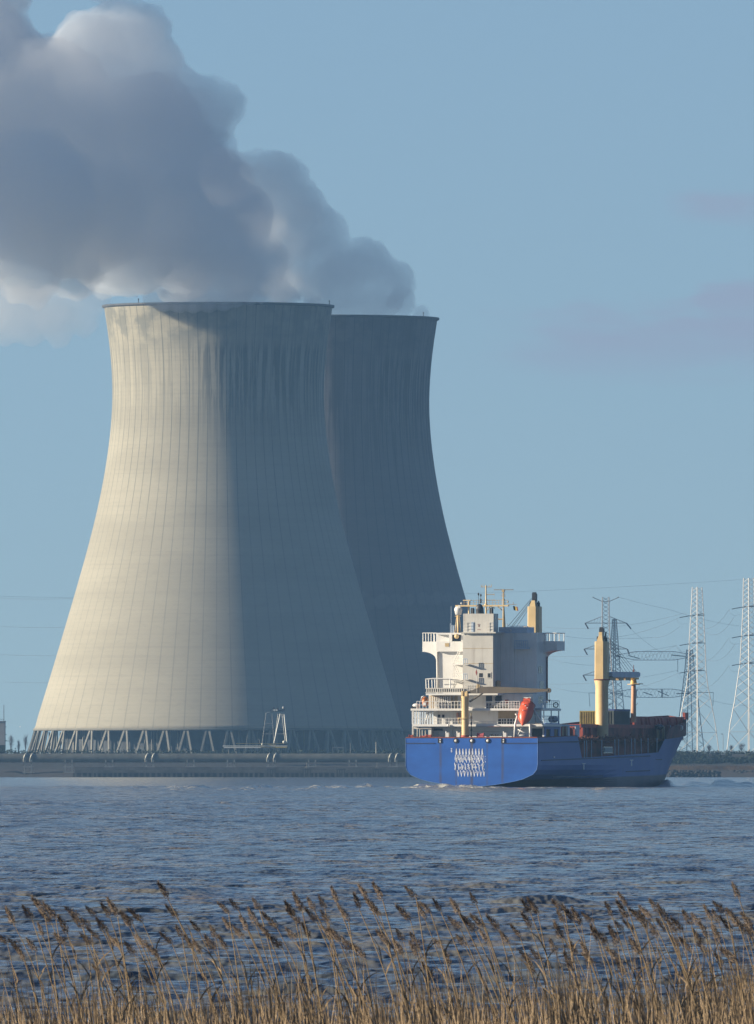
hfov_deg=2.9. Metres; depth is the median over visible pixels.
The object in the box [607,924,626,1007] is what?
reed
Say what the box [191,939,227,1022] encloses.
reed
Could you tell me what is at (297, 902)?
reed
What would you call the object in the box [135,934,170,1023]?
reed
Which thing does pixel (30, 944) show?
reed
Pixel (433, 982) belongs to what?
reed
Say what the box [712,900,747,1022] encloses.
reed
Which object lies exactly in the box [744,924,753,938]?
reed
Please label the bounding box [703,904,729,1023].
reed
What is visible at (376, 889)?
reed
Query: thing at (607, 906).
reed
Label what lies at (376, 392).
cooling tower
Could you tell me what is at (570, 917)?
reed
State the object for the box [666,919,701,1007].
reed
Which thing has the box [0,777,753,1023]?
water
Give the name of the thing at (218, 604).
cooling tower
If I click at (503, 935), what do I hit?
reed
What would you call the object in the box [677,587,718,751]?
power pylon
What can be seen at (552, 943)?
reed
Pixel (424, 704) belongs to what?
rescue boat
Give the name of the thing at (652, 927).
reed
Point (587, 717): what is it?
shipping container
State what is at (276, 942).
reed
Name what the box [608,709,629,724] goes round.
shipping container
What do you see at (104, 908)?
reed
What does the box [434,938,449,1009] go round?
reed
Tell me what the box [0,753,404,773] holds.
pipeline
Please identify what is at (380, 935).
reed
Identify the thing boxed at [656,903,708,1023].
reed
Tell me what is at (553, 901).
reed
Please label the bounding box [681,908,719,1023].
reed
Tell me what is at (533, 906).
reed
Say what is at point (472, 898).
reed
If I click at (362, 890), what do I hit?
reed
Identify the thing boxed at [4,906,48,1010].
reed
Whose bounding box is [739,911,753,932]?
reed
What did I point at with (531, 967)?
reed
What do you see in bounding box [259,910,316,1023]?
reed
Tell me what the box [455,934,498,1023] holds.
reed
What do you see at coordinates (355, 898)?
reed
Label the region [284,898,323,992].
reed
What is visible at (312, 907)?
reed
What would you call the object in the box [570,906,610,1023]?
reed
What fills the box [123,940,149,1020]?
reed
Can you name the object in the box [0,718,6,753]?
plant building
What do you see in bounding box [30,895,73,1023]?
reed
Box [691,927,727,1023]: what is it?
reed
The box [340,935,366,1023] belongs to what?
reed
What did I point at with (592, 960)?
reed
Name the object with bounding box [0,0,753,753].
sky
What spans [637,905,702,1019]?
reed
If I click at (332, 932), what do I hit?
reed
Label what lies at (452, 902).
reed
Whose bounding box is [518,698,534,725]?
lifeboat
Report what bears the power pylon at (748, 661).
on the ground
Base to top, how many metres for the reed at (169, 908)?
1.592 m
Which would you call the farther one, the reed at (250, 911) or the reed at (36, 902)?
the reed at (250, 911)
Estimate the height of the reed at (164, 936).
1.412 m
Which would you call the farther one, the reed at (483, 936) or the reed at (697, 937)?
the reed at (483, 936)
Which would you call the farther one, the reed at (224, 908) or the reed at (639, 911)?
the reed at (639, 911)
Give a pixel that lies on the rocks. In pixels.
(689, 773)
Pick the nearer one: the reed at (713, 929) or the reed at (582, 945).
the reed at (582, 945)
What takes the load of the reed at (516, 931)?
on the marsh
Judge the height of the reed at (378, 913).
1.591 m
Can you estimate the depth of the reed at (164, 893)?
133.69 m
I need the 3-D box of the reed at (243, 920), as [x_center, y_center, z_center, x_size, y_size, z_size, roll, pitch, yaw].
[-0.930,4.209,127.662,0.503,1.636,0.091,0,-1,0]
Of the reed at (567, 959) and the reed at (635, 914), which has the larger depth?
the reed at (635, 914)
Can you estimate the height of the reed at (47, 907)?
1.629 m
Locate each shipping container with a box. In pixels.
[580,711,594,723]
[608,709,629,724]
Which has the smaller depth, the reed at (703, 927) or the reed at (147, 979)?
the reed at (703, 927)
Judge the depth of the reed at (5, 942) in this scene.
141.52 m
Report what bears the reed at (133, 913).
on the marsh
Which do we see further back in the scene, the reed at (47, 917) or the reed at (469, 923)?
the reed at (47, 917)
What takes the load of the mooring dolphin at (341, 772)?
in the water
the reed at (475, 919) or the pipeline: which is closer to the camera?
the reed at (475, 919)
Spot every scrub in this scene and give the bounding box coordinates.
[0,747,753,753]
[672,751,753,763]
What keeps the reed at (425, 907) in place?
on the marsh
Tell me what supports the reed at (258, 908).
on the marsh
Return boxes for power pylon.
[583,597,631,708]
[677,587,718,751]
[727,578,753,750]
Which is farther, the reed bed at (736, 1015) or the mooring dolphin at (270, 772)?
the mooring dolphin at (270, 772)
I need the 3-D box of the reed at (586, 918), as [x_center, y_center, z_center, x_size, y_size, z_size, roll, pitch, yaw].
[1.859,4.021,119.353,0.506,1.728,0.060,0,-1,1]
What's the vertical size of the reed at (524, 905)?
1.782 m
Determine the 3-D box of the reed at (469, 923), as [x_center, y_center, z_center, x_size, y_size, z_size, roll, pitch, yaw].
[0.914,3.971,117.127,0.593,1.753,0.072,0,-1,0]
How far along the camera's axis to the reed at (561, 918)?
134.17 m
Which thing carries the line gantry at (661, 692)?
on the ground
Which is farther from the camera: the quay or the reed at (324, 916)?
the quay
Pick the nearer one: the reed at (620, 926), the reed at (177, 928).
the reed at (177, 928)
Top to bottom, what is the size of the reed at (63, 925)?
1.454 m
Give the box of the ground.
[0,754,753,776]
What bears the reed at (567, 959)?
on the marsh
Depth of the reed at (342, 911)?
121.38 m
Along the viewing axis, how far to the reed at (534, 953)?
130.29 m
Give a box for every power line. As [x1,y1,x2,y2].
[4,579,742,597]
[548,610,728,628]
[552,638,728,662]
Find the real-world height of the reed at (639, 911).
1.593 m
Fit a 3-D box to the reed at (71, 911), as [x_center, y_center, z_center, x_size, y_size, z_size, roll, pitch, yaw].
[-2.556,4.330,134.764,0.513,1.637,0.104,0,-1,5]
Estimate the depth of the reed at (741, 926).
139.77 m
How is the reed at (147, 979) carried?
on the marsh
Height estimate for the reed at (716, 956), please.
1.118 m
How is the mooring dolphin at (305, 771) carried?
in the water
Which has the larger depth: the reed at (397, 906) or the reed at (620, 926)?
the reed at (397, 906)
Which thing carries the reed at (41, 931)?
on the marsh
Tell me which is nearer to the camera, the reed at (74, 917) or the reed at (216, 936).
the reed at (74, 917)
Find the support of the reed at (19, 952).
on the marsh
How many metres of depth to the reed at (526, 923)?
127.61 m
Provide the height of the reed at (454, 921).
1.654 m
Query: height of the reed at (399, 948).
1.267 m
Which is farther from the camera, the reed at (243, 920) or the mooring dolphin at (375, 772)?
the mooring dolphin at (375, 772)
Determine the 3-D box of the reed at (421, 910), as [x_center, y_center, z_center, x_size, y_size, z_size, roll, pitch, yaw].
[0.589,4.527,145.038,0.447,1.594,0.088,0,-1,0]
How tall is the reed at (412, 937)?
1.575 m
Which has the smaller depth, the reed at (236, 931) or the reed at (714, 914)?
the reed at (236, 931)
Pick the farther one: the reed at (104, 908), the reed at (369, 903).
the reed at (104, 908)
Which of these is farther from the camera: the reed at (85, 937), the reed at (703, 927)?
the reed at (703, 927)
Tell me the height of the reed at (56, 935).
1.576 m
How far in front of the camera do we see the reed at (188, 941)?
118.09 m
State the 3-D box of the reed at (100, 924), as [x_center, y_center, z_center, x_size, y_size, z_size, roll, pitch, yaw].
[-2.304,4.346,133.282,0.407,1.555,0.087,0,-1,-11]
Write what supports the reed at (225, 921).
on the marsh
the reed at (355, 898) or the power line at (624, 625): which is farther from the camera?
the power line at (624, 625)
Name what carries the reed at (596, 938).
on the marsh
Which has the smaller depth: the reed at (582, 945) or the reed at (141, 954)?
the reed at (582, 945)
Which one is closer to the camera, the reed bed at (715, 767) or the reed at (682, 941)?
the reed at (682, 941)
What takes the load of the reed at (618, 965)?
on the marsh
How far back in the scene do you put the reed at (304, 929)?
147.27 m
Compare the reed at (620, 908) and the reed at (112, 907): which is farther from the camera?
the reed at (112, 907)
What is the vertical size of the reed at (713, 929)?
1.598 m
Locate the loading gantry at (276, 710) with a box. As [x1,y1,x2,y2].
[224,706,287,753]
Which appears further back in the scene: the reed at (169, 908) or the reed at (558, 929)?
the reed at (169, 908)
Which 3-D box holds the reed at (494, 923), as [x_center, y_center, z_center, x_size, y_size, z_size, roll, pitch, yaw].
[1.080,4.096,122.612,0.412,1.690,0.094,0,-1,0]
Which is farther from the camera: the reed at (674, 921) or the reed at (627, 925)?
the reed at (627, 925)
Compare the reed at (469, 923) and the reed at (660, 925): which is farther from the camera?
the reed at (660, 925)
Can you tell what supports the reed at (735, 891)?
on the marsh
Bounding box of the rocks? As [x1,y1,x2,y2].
[667,769,753,776]
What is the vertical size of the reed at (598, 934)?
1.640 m
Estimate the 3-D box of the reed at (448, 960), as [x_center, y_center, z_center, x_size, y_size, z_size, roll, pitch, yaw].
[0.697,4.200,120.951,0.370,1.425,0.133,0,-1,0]
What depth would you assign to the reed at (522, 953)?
138.85 m
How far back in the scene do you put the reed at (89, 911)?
139.55 m
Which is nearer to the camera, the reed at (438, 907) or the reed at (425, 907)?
the reed at (425, 907)
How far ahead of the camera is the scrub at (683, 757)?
5115.66 m
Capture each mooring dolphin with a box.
[267,769,275,776]
[302,762,310,776]
[336,769,345,776]
[372,766,381,776]
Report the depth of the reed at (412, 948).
135.06 m
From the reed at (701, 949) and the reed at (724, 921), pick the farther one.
the reed at (701, 949)
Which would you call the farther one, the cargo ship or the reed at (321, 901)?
the cargo ship
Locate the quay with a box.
[73,767,413,776]
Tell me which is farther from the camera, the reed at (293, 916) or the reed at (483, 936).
the reed at (483, 936)
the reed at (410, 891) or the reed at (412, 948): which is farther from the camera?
the reed at (412, 948)
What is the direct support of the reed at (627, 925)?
on the marsh
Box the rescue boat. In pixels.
[421,696,428,706]
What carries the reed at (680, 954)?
on the marsh
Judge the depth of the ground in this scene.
5104.32 m
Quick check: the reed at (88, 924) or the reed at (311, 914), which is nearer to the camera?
the reed at (311, 914)
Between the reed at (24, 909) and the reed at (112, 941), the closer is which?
the reed at (24, 909)
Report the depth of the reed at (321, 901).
128.98 m
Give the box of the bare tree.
[23,734,28,750]
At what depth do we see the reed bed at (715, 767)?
5089.52 m
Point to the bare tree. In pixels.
(25, 740)
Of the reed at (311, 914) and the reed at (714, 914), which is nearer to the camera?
the reed at (311, 914)
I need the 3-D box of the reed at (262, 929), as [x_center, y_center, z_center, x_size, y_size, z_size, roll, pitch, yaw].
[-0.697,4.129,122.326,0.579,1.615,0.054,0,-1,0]
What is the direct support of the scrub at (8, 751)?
on the ground
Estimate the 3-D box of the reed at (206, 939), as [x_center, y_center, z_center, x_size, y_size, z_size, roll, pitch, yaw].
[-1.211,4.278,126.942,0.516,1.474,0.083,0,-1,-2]
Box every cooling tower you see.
[27,299,404,753]
[324,312,467,745]
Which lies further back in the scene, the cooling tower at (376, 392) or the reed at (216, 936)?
the cooling tower at (376, 392)
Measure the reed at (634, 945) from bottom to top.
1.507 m
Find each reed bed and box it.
[0,909,753,1023]
[668,764,753,770]
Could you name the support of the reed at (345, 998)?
on the marsh
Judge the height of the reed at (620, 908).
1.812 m
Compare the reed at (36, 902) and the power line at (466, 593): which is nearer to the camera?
the reed at (36, 902)
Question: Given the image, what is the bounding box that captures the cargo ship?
[405,584,687,786]
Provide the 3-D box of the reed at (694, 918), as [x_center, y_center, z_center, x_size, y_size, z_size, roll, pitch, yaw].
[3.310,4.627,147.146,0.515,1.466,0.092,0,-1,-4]
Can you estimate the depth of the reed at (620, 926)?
128.67 m
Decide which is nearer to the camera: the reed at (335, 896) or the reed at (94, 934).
the reed at (335, 896)
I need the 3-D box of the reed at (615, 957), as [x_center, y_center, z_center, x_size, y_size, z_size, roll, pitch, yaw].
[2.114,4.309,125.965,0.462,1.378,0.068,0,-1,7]
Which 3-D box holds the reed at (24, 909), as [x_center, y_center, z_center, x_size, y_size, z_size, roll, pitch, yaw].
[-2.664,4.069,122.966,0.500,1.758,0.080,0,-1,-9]
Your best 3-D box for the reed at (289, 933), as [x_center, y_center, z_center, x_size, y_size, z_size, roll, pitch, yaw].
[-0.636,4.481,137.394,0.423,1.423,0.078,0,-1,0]
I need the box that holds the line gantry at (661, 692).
[589,619,713,752]
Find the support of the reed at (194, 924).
on the marsh
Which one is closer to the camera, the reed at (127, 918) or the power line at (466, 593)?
the reed at (127, 918)
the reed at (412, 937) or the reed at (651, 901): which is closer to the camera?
the reed at (651, 901)
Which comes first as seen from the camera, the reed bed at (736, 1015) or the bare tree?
the reed bed at (736, 1015)
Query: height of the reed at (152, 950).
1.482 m
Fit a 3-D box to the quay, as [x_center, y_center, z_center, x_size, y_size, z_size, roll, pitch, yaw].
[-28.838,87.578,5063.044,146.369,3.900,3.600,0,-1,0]
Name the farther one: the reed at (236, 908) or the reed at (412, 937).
the reed at (236, 908)
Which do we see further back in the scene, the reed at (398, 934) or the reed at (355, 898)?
the reed at (398, 934)
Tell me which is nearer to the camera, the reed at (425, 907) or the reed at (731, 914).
the reed at (425, 907)
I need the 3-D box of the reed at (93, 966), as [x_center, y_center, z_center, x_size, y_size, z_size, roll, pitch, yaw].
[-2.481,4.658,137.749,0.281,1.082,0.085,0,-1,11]
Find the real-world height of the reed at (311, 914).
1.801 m
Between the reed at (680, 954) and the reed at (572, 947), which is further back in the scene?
the reed at (680, 954)
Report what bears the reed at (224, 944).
on the marsh
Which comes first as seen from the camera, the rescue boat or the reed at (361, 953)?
the reed at (361, 953)
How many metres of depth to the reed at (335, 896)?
127.74 m
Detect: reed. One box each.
[0,934,21,1023]
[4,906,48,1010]
[7,938,42,1023]
[13,945,39,1023]
[21,904,60,1021]
[25,937,48,1021]
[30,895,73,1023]
[37,922,75,1023]
[39,911,81,1018]
[42,900,69,1023]
[52,932,95,1023]
[57,914,93,1016]
[64,906,114,1021]
[70,913,104,1021]
[79,931,138,1023]
[81,917,102,1022]
[84,905,136,1019]
[86,925,130,1009]
[91,963,113,1016]
[95,918,130,1022]
[99,902,137,1017]
[105,897,142,1023]
[109,936,140,1019]
[118,911,173,1021]
[119,908,163,1020]
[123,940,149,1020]
[126,908,175,1015]
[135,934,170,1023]
[142,974,157,1016]
[144,942,206,1023]
[155,880,219,1012]
[158,931,198,1019]
[164,904,227,1016]
[175,924,194,1023]
[183,932,214,1023]
[189,918,250,1021]
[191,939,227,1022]
[203,934,246,1023]
[206,924,227,1023]
[217,901,241,1016]
[217,934,238,991]
[221,916,259,1012]
[228,898,286,1021]
[232,925,281,1006]
[237,914,288,1023]
[247,907,280,1018]
[252,898,285,1023]
[255,921,319,1023]
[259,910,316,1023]
[267,934,311,1022]
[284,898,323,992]
[285,906,312,1018]
[285,927,327,1017]
[291,891,333,1023]
[301,922,329,1015]
[304,906,371,1023]
[306,897,362,1023]
[317,895,347,1023]
[319,925,352,1023]
[320,910,345,1018]
[326,925,373,1023]
[330,885,374,1021]
[337,904,379,1021]
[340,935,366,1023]
[348,942,374,1006]
[353,892,399,1023]
[357,884,415,1023]
[363,895,424,1020]
[370,880,410,1023]
[371,906,399,1000]
[375,927,410,1019]
[390,936,412,1010]
[395,903,434,1003]
[396,928,423,997]
[404,885,437,1020]
[408,931,467,1023]
[409,940,449,1021]
[415,900,457,1017]
[419,901,459,1015]
[420,962,449,1023]
[432,898,480,1021]
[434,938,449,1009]
[441,948,485,1023]
[447,915,495,1022]
[449,897,506,1023]
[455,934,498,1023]
[459,913,521,1022]
[468,891,515,1023]
[469,913,525,1023]
[478,929,505,1017]
[485,913,529,1023]
[498,929,548,1023]
[509,923,543,1011]
[517,949,553,1022]
[520,898,566,1023]
[520,912,557,1022]
[526,897,556,1013]
[526,954,547,998]
[529,948,561,1012]
[548,937,586,1017]
[550,899,580,1023]
[553,920,578,1019]
[556,909,602,1021]
[562,906,618,1014]
[563,950,587,1023]
[568,941,601,1023]
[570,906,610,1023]
[579,941,610,1023]
[580,911,625,1020]
[581,952,608,1007]
[589,922,622,1023]
[592,926,627,1023]
[604,901,645,1011]
[604,946,646,1020]
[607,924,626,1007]
[614,898,666,1023]
[614,920,655,1022]
[615,960,641,1013]
[617,892,659,1022]
[621,919,649,1012]
[627,906,676,1023]
[628,936,649,1019]
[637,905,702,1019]
[637,910,667,1009]
[648,898,707,1023]
[648,921,690,1023]
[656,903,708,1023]
[656,917,701,1019]
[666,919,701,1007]
[668,935,699,1006]
[670,916,703,1023]
[677,936,720,1011]
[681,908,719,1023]
[690,912,730,997]
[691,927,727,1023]
[697,942,717,1005]
[698,920,720,998]
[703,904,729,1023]
[710,921,753,1019]
[711,908,741,1023]
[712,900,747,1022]
[714,951,741,998]
[718,915,751,998]
[719,946,753,1000]
[725,907,753,971]
[731,882,753,945]
[737,922,753,966]
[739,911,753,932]
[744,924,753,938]
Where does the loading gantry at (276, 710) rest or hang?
on the ground
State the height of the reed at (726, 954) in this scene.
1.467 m
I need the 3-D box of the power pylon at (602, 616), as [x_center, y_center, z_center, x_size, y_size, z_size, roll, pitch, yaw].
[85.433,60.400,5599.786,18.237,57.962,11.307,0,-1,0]
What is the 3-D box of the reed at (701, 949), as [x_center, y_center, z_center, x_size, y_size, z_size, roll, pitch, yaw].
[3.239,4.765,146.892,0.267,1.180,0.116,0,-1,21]
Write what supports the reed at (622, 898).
on the marsh
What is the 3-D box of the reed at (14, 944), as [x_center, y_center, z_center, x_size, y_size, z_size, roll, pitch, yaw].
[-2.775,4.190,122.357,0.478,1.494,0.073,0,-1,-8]

